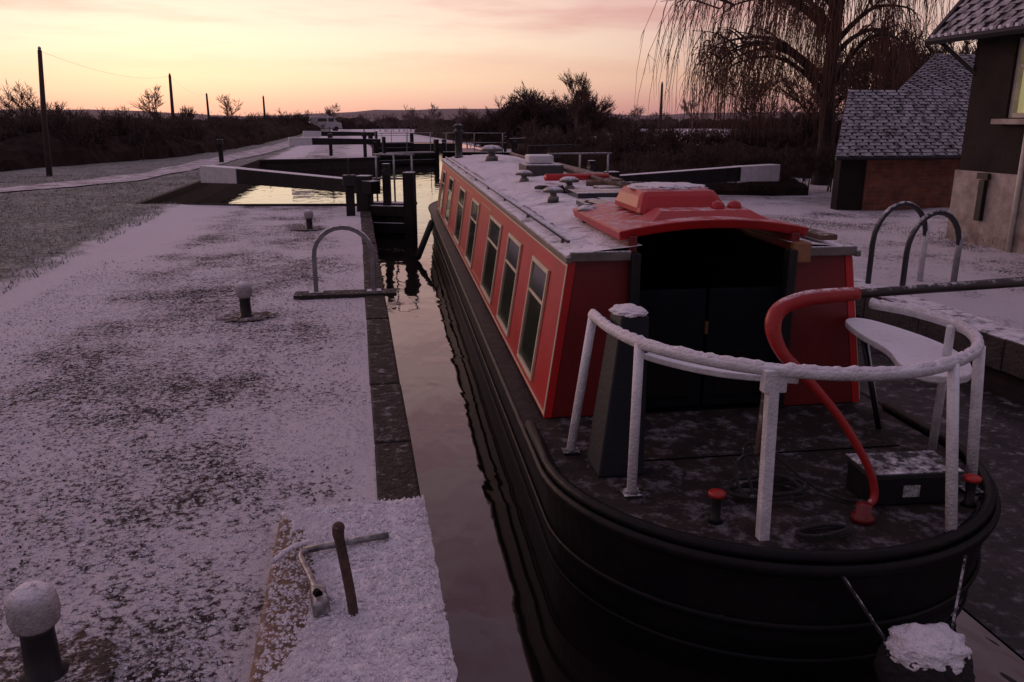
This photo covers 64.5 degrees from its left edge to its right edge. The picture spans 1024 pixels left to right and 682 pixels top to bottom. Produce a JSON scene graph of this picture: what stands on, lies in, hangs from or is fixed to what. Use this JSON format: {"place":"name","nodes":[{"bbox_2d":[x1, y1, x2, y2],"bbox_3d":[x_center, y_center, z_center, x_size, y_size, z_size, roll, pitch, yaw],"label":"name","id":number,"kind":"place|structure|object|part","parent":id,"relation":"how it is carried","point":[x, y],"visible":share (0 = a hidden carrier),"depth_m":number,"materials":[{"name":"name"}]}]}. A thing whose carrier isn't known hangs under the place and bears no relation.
{"place":"outdoors","nodes":[
{"label":"outdoors","id":0,"kind":"place"},
{"bbox_2d":[0,172,200,293],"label":"frosty grass","id":1,"kind":"structure","parent":0,"point":[89,204],"depth_m":14.63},
{"bbox_2d":[155,163,259,203],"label":"basin side wall","id":2,"kind":"structure","parent":0,"point":[197,194],"depth_m":22.02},
{"bbox_2d":[0,108,842,121],"bbox_3d":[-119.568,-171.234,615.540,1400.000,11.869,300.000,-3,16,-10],"label":"hills","id":3,"kind":"structure","parent":0,"point":[447,112],"depth_m":558.75,"materials":[{"name":"grey"}]},
{"bbox_2d":[0,0,976,148],"label":"sky","id":4,"kind":"structure","parent":0,"point":[301,56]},
{"bbox_2d":[0,129,1023,681],"bbox_3d":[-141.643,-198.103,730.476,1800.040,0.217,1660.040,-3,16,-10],"label":"ground","id":5,"kind":"structure","parent":0,"point":[216,237],"depth_m":5.54,"materials":[{"name":"white snow"}]},
{"bbox_2d":[0,80,33,123],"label":"bare tree","id":6,"kind":"object","parent":5,"relation":"on","point":[9,105],"visible":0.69,"depth_m":54.37,"materials":[{"name":"brown plant"}]},
{"bbox_2d":[9,82,46,116],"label":"bare tree","id":7,"kind":"object","parent":5,"relation":"on","point":[29,103],"visible":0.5,"depth_m":65.75,"materials":[{"name":"brown plant"}]},
{"bbox_2d":[37,46,52,176],"bbox_3d":[-13.752,-6.186,23.907,0.415,4.724,0.166,-3,16,-10],"label":"utility pole","id":8,"kind":"object","parent":5,"relation":"on","point":[48,162],"visible":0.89,"depth_m":23.76,"materials":[{"name":"brown wood"}]},
{"bbox_2d":[0,580,119,681],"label":"lock bollard","id":9,"kind":"object","parent":5,"relation":"on","point":[41,653],"visible":1,"depth_m":2.51,"materials":[{"name":"black metal"}]},
{"bbox_2d":[0,107,266,159],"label":"hedgerow bushes","id":10,"kind":"object","parent":5,"relation":"on","point":[164,132],"visible":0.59,"depth_m":33.60,"materials":[{"name":"plant"}]},
{"bbox_2d":[129,84,165,117],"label":"bare tree","id":11,"kind":"object","parent":5,"relation":"on","point":[154,96],"visible":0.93,"depth_m":81.36,"materials":[{"name":"brown plant"}]},
{"bbox_2d":[0,112,300,171],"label":"hedge","id":12,"kind":"object","parent":5,"relation":"on","point":[24,151],"visible":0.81,"depth_m":32.47,"materials":[{"name":"brown plant"}]},
{"bbox_2d":[0,101,313,128],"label":"hedgerow bushes","id":13,"kind":"object","parent":5,"relation":"on","point":[291,120],"visible":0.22,"depth_m":62.82,"materials":[{"name":"brown plant"}]},
{"bbox_2d":[0,136,318,191],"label":"towpath","id":14,"kind":"structure","parent":5,"relation":"on","point":[196,164],"depth_m":26.00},
{"bbox_2d":[0,107,320,142],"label":"hedge","id":15,"kind":"object","parent":5,"relation":"on","point":[308,127],"visible":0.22,"depth_m":84.00,"materials":[{"name":"brown plant"}]},
{"bbox_2d":[168,73,174,124],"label":"utility pole","id":16,"kind":"object","parent":5,"relation":"on","point":[171,99],"visible":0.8,"depth_m":43.10,"materials":[{"name":"brown wood"}]},
{"bbox_2d":[0,256,352,681],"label":"grass tufts","id":17,"kind":"object","parent":5,"relation":"on","point":[81,569],"visible":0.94,"depth_m":4.40,"materials":[{"name":"brown plant"}]},
{"bbox_2d":[206,93,209,123],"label":"utility pole","id":18,"kind":"object","parent":5,"relation":"on","point":[208,113],"visible":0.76,"depth_m":73.21,"materials":[{"name":"brown wood"}]},
{"bbox_2d":[216,131,223,161],"bbox_3d":[-11.360,-7.497,31.575,0.240,1.300,0.220,-3,16,-10],"label":"paddle stand","id":19,"kind":"object","parent":5,"relation":"on","point":[219,142],"visible":0.84,"depth_m":31.53,"materials":[{"name":"black metal"}]},
{"bbox_2d":[0,267,455,681],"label":"frost clumps","id":20,"kind":"object","parent":5,"relation":"on","point":[313,667],"visible":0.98,"depth_m":3.33,"materials":[{"name":"white snow"}]},
{"bbox_2d":[217,94,242,120],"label":"bare tree","id":21,"kind":"object","parent":5,"relation":"on","point":[227,110],"visible":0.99,"depth_m":91.95,"materials":[{"name":"brown plant"}]},
{"bbox_2d":[218,281,280,321],"bbox_3d":[-2.337,-0.348,7.143,0.489,0.362,0.428,7,17,24],"label":"lock bollard","id":22,"kind":"object","parent":5,"relation":"on","point":[244,295],"visible":0.96,"depth_m":7.12,"materials":[{"name":"black metal"}]},
{"bbox_2d":[134,144,379,205],"bbox_3d":[-8.756,-8.248,36.593,5.526,0.113,43.112,-3,16,-10],"label":"basin edging","id":23,"kind":"object","parent":5,"relation":"on","point":[167,195],"visible":0.54,"depth_m":19.38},
{"bbox_2d":[262,96,266,126],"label":"utility pole","id":24,"kind":"object","parent":5,"relation":"on","point":[264,112],"visible":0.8,"depth_m":77.83,"materials":[{"name":"brown wood"}]},
{"bbox_2d":[290,209,325,230],"bbox_3d":[-3.219,-1.907,12.840,0.444,0.362,0.489,14,21,42],"label":"lock bollard","id":25,"kind":"object","parent":5,"relation":"on","point":[308,215],"visible":0.94,"depth_m":12.81,"materials":[{"name":"black metal"}]},
{"bbox_2d":[308,116,341,130],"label":"parked van","id":26,"kind":"object","parent":5,"relation":"on","point":[331,123],"visible":0.6,"depth_m":119.98,"materials":[{"name":"paint"}]},
{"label":"side windows","id":27,"kind":"part","parent":26,"relation":"part of","materials":[{"name":"black glass"}]},
{"bbox_2d":[327,127,332,155],"bbox_3d":[-8.716,-9.555,38.908,0.240,1.400,0.220,-3,16,-10],"label":"paddle stand","id":28,"kind":"object","parent":5,"relation":"on","point":[329,135],"visible":0.77,"depth_m":38.91,"materials":[{"name":"black metal"}]},
{"bbox_2d":[324,103,340,116],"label":"bare tree","id":29,"kind":"object","parent":5,"relation":"on","point":[328,112],"visible":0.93,"depth_m":122.05,"materials":[{"name":"brown plant"}]},
{"bbox_2d":[293,224,396,298],"bbox_3d":[-1.657,-0.792,8.005,1.000,0.703,0.220,-2,15,-9],"label":"ladder handrail hoop","id":30,"kind":"object","parent":5,"relation":"on","point":[316,293],"visible":1,"depth_m":8.01,"materials":[{"name":"metal"}]},
{"bbox_2d":[342,160,355,215],"bbox_3d":[-2.938,-2.746,14.679,0.240,1.050,0.220,-3,16,-10],"label":"paddle stand","id":31,"kind":"object","parent":5,"relation":"on","point":[349,181],"visible":0.82,"depth_m":14.63,"materials":[{"name":"black metal"}]},
{"bbox_2d":[249,497,457,681],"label":"quoin block","id":32,"kind":"structure","parent":5,"relation":"on","point":[354,669],"depth_m":2.74,"materials":[{"name":"stone"}]},
{"bbox_2d":[270,538,313,563],"bbox_3d":[-0.839,0.794,3.083,0.036,0.022,0.195,11,19,35],"label":"frosted stick","id":33,"kind":"object","parent":32,"relation":"on","point":[277,557],"visible":1,"depth_m":3.08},
{"bbox_2d":[298,532,388,616],"bbox_3d":[-0.576,0.816,2.924,0.350,0.068,0.439,-6,16,-20],"label":"windlass","id":34,"kind":"object","parent":32,"relation":"on","point":[319,600],"visible":1,"depth_m":2.92,"materials":[{"name":"metal"}]},
{"bbox_2d":[332,521,357,616],"bbox_3d":[-0.544,0.775,2.662,0.072,0.402,0.048,-3,16,-10],"label":"mooring pin","id":35,"kind":"object","parent":32,"relation":"on","point":[338,527],"visible":0.88,"depth_m":2.65,"materials":[{"name":"metal"}]},
{"bbox_2d":[260,143,454,171],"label":"basin far wall","id":36,"kind":"structure","parent":5,"relation":"on","point":[317,165],"depth_m":35.47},
{"bbox_2d":[303,128,413,150],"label":"lock gate","id":37,"kind":"structure","parent":36,"relation":"attached to","point":[396,146],"depth_m":55.74,"materials":[{"name":"black wood"}]},
{"bbox_2d":[288,132,438,165],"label":"lock gate","id":38,"kind":"structure","parent":36,"relation":"attached to","point":[426,157],"depth_m":38.70,"materials":[{"name":"black wood"}]},
{"bbox_2d":[362,125,366,156],"bbox_3d":[-6.775,-9.162,37.282,0.240,1.500,0.220,-3,16,-10],"label":"paddle stand","id":39,"kind":"object","parent":5,"relation":"on","point":[364,134],"visible":0.81,"depth_m":37.26,"materials":[{"name":"black metal"}]},
{"bbox_2d":[9,107,841,128],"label":"distant treeline","id":40,"kind":"object","parent":5,"relation":"on","point":[347,123],"visible":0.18,"depth_m":146.04,"materials":[{"name":"brown plant"}]},
{"bbox_2d":[428,103,442,121],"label":"bare tree","id":41,"kind":"object","parent":5,"relation":"on","point":[435,115],"visible":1,"depth_m":130.27,"materials":[{"name":"brown plant"}]},
{"bbox_2d":[289,104,675,131],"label":"scrub thicket","id":42,"kind":"object","parent":5,"relation":"on","point":[389,123],"visible":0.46,"depth_m":113.84,"materials":[{"name":"brown plant"}]},
{"bbox_2d":[414,120,601,149],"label":"hedge","id":43,"kind":"object","parent":5,"relation":"on","point":[438,131],"visible":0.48,"depth_m":74.10,"materials":[{"name":"plant"}]},
{"bbox_2d":[480,108,612,146],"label":"bush","id":44,"kind":"object","parent":5,"relation":"on","point":[488,137],"visible":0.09,"depth_m":49.55,"materials":[{"name":"plant"}]},
{"bbox_2d":[447,81,657,148],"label":"scrub thicket","id":45,"kind":"object","parent":5,"relation":"on","point":[527,108],"visible":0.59,"depth_m":47.66,"materials":[{"name":"brown plant"}]},
{"bbox_2d":[528,144,580,157],"bbox_3d":[1.635,-6.133,27.592,2.612,1.069,0.047,-9,18,-30],"label":"lockside railing","id":46,"kind":"object","parent":5,"relation":"on","point":[552,145],"visible":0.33,"depth_m":27.28,"materials":[{"name":"white metal"}]},
{"bbox_2d":[556,69,593,131],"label":"bare tree","id":47,"kind":"object","parent":5,"relation":"on","point":[582,93],"visible":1,"depth_m":40.44,"materials":[{"name":"brown plant"}]},
{"bbox_2d":[658,82,662,130],"bbox_3d":[7.066,-10.068,38.697,0.155,4.400,0.155,-3,16,-10],"label":"utility pole","id":48,"kind":"object","parent":5,"relation":"on","point":[661,103],"visible":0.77,"depth_m":38.35,"materials":[{"name":"brown wood"}]},
{"bbox_2d":[505,127,837,177],"bbox_3d":[7.598,-6.139,26.133,16.695,1.652,3.502,5,16,17],"label":"hedge","id":49,"kind":"object","parent":5,"relation":"on","point":[601,162],"visible":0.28,"depth_m":26.59,"materials":[{"name":"plant"}]},
{"bbox_2d":[516,115,840,163],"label":"hedgerow bushes","id":50,"kind":"object","parent":5,"relation":"on","point":[661,138],"visible":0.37,"depth_m":26.01,"materials":[{"name":"brown plant"}]},
{"bbox_2d":[679,97,699,130],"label":"bare tree","id":51,"kind":"object","parent":5,"relation":"on","point":[688,113],"visible":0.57,"depth_m":111.50,"materials":[{"name":"brown plant"}]},
{"bbox_2d":[606,136,837,195],"bbox_3d":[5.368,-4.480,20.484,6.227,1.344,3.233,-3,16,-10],"label":"bramble scrub","id":52,"kind":"object","parent":5,"relation":"on","point":[727,159],"visible":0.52,"depth_m":19.84,"materials":[{"name":"brown plant"}]},
{"bbox_2d":[723,68,802,125],"bbox_3d":[9.304,-8.290,30.138,3.034,3.614,2.475,-3,16,-10],"label":"bare tree","id":53,"kind":"object","parent":5,"relation":"on","point":[751,99],"visible":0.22,"depth_m":29.85,"materials":[{"name":"brown plant"}]},
{"bbox_2d":[691,106,842,147],"bbox_3d":[13.440,-7.342,27.973,14.619,2.930,4.471,1,15,5],"label":"scrub thicket","id":54,"kind":"object","parent":5,"relation":"on","point":[808,124],"visible":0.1,"depth_m":27.31,"materials":[{"name":"brown plant"}]},
{"bbox_2d":[724,111,839,147],"bbox_3d":[13.937,-7.224,28.948,14.054,2.259,5.300,-3,16,-10],"label":"bush","id":55,"kind":"object","parent":5,"relation":"on","point":[765,121],"visible":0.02,"depth_m":27.59,"materials":[{"name":"plant"}]},
{"bbox_2d":[632,0,963,185],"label":"weeping willow tree","id":56,"kind":"object","parent":5,"relation":"on","point":[824,78],"visible":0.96,"depth_m":20.01,"materials":[{"name":"brown plant"}]},
{"bbox_2d":[778,41,870,122],"bbox_3d":[10.700,-8.121,28.012,3.080,4.417,3.246,8,17,27],"label":"bare tree","id":57,"kind":"object","parent":5,"relation":"on","point":[805,103],"visible":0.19,"depth_m":27.69,"materials":[{"name":"brown plant"}]},
{"bbox_2d":[835,24,937,111],"bbox_3d":[11.192,-7.607,25.735,3.369,4.607,4.019,-3,16,-10],"label":"bare tree","id":58,"kind":"object","parent":5,"relation":"on","point":[865,78],"visible":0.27,"depth_m":24.96,"materials":[{"name":"brown plant"}]},
{"bbox_2d":[778,215,1005,251],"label":"grass","id":59,"kind":"structure","parent":5,"relation":"on","point":[953,240],"depth_m":12.17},
{"bbox_2d":[865,201,929,283],"bbox_3d":[4.098,-1.040,8.582,0.845,0.878,0.063,-7,17,-24],"label":"ladder handrail hoop","id":60,"kind":"object","parent":5,"relation":"on","point":[925,227],"visible":0.91,"depth_m":8.48,"materials":[{"name":"grey metal"}]},
{"bbox_2d":[865,18,935,88],"bbox_3d":[13.388,-8.563,28.100,2.836,5.211,4.002,2,15,7],"label":"bare tree","id":61,"kind":"object","parent":5,"relation":"on","point":[917,37],"visible":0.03,"depth_m":27.57,"materials":[{"name":"brown plant"}]},
{"bbox_2d":[830,54,974,210],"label":"brick outbuilding","id":62,"kind":"structure","parent":5,"relation":"on","point":[904,142],"depth_m":15.91,"materials":[{"name":"tile"}]},
{"bbox_2d":[899,209,963,285],"bbox_3d":[4.185,-0.882,8.062,0.816,0.848,0.064,-7,17,-25],"label":"ladder handrail hoop","id":63,"kind":"object","parent":5,"relation":"on","point":[922,220],"visible":0.86,"depth_m":7.95,"materials":[{"name":"metal"}]},
{"bbox_2d":[891,30,977,70],"bbox_3d":[14.915,-8.653,27.698,3.719,5.625,4.098,-3,16,-10],"label":"bare tree","id":64,"kind":"object","parent":5,"relation":"on","point":[941,49],"visible":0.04,"depth_m":27.41,"materials":[{"name":"brown plant"}]},
{"bbox_2d":[854,277,1023,379],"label":"coping","id":65,"kind":"object","parent":5,"relation":"on","point":[1003,344],"visible":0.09,"depth_m":6.99,"materials":[{"name":"grey stone"}]},
{"bbox_2d":[856,315,1023,405],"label":"chamber wall","id":66,"kind":"structure","parent":5,"relation":"on","point":[1005,385],"depth_m":6.48,"materials":[{"name":"brick"}]},
{"bbox_2d":[929,42,976,54],"bbox_3d":[14.542,-7.537,25.104,3.381,4.809,3.528,10,18,32],"label":"bare tree","id":67,"kind":"object","parent":5,"relation":"on","point":[964,48],"visible":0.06,"depth_m":24.97,"materials":[{"name":"brown plant"}]},
{"bbox_2d":[925,0,1023,254],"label":"lock cottage","id":68,"kind":"structure","parent":5,"relation":"on","point":[987,197],"depth_m":10.94,"materials":[{"name":"paint"}]},
{"bbox_2d":[1008,37,1023,117],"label":"window frame","id":69,"kind":"structure","parent":68,"relation":"in","point":[1019,71],"depth_m":10.62,"materials":[{"name":"white wood"}]},
{"bbox_2d":[1017,72,1023,112],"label":"lit window pane","id":70,"kind":"structure","parent":68,"relation":"in","point":[1021,99],"depth_m":10.64,"materials":[{"name":"yellow glass"}]},
{"bbox_2d":[194,148,1023,681],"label":"canal water","id":71,"kind":"structure","parent":0,"point":[512,614],"depth_m":4.53,"materials":[{"name":"black liquid"}]},
{"bbox_2d":[199,153,417,236],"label":"lock gate","id":72,"kind":"structure","parent":71,"relation":"in","point":[390,217],"depth_m":15.47,"materials":[{"name":"black wood"}]},
{"bbox_2d":[442,133,595,157],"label":"lock gate","id":73,"kind":"structure","parent":71,"relation":"in","point":[513,142],"depth_m":39.60,"materials":[{"name":"black wood"}]},
{"bbox_2d":[547,152,779,183],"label":"lock gate","id":74,"kind":"structure","parent":71,"relation":"in","point":[757,172],"depth_m":17.59,"materials":[{"name":"black wood"}]},
{"bbox_2d":[415,124,1023,681],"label":"narrowboat","id":75,"kind":"object","parent":71,"relation":"on","point":[721,462],"visible":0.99,"depth_m":3.66,"materials":[{"name":"red paint"}]},
{"bbox_2d":[439,172,545,372],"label":"window panes","id":76,"kind":"structure","parent":75,"relation":"in","point":[538,277],"depth_m":5.92,"materials":[{"name":"black glass"}]},
{"bbox_2d":[438,170,549,380],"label":"window frames","id":77,"kind":"structure","parent":75,"relation":"in","point":[534,259],"depth_m":5.94,"materials":[{"name":"beige metal"}]},
{"bbox_2d":[646,348,768,398],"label":"door panels","id":78,"kind":"structure","parent":75,"relation":"in","point":[663,381],"depth_m":4.42,"materials":[{"name":"black wood"}]},
{"bbox_2d":[639,286,781,407],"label":"cabin doors","id":79,"kind":"structure","parent":75,"relation":"in","point":[736,316],"depth_m":4.36,"materials":[{"name":"black wood"}]},
{"bbox_2d":[857,337,1023,657],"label":"ice sheet","id":80,"kind":"object","parent":71,"relation":"on","point":[994,603],"depth_m":5.04,"materials":[{"name":"grey ice"}]},
{"bbox_3d":[-0.676,1.694,5.026,0.090,2.480,24.900,-3,16,-10],"label":"left chamber wall","id":81,"kind":"object","parent":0,"visible":0},
{"bbox_2d":[360,211,420,500],"bbox_3d":[-1.746,-0.877,10.085,0.211,0.270,13.568,-3,16,-10],"label":"coping","id":82,"kind":"object","parent":81,"relation":"on","point":[396,474],"visible":0.77,"depth_m":4.99,"materials":[{"name":"stone"}]}
]}

